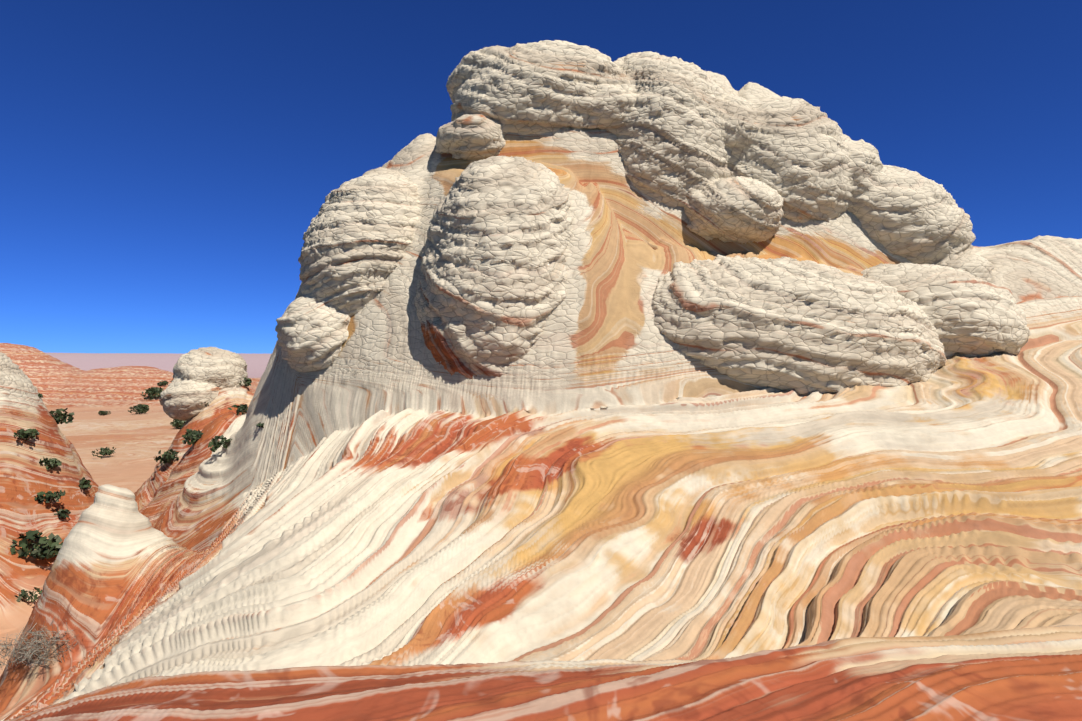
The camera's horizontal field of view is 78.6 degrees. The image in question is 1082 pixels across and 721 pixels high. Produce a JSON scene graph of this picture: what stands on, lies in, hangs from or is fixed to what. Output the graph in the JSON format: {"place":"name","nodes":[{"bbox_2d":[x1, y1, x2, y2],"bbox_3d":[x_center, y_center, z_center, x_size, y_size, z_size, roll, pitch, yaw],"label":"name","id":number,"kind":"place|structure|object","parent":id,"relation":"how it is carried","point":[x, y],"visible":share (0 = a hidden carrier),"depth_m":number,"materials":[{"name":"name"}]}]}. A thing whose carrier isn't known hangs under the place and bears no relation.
{"place":"outdoors","nodes":[
{"label":"outdoors","id":0,"kind":"place"},
{"bbox_2d":[0,60,1081,720],"bbox_3d":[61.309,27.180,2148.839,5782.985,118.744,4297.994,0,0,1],"label":"sandstone rock terrain","id":1,"kind":"structure","parent":0,"point":[604,498],"depth_m":15.35,"materials":[{"name":"stone"}]},
{"bbox_2d":[0,377,263,669],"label":"shrubs","id":2,"kind":"object","parent":1,"relation":"on","point":[49,547],"visible":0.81,"depth_m":26.18,"materials":[{"name":"green plant"}]},
{"bbox_2d":[159,347,247,420],"bbox_3d":[-20.615,1.391,40.693,4.261,4.416,4.984,0,0,1],"label":"rock knob","id":3,"kind":"object","parent":1,"relation":"on","point":[202,375],"visible":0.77,"depth_m":39.31,"materials":[{"name":"stone"}]},
{"bbox_2d":[275,40,1029,394],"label":"boulders","id":4,"kind":"object","parent":1,"relation":"on","point":[705,150],"visible":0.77,"depth_m":23.73,"materials":[{"name":"stone"}]},
{"bbox_2d":[0,0,1081,353],"label":"sky","id":5,"kind":"structure","parent":0,"point":[166,166],"materials":[{"name":"blue"}]}
]}

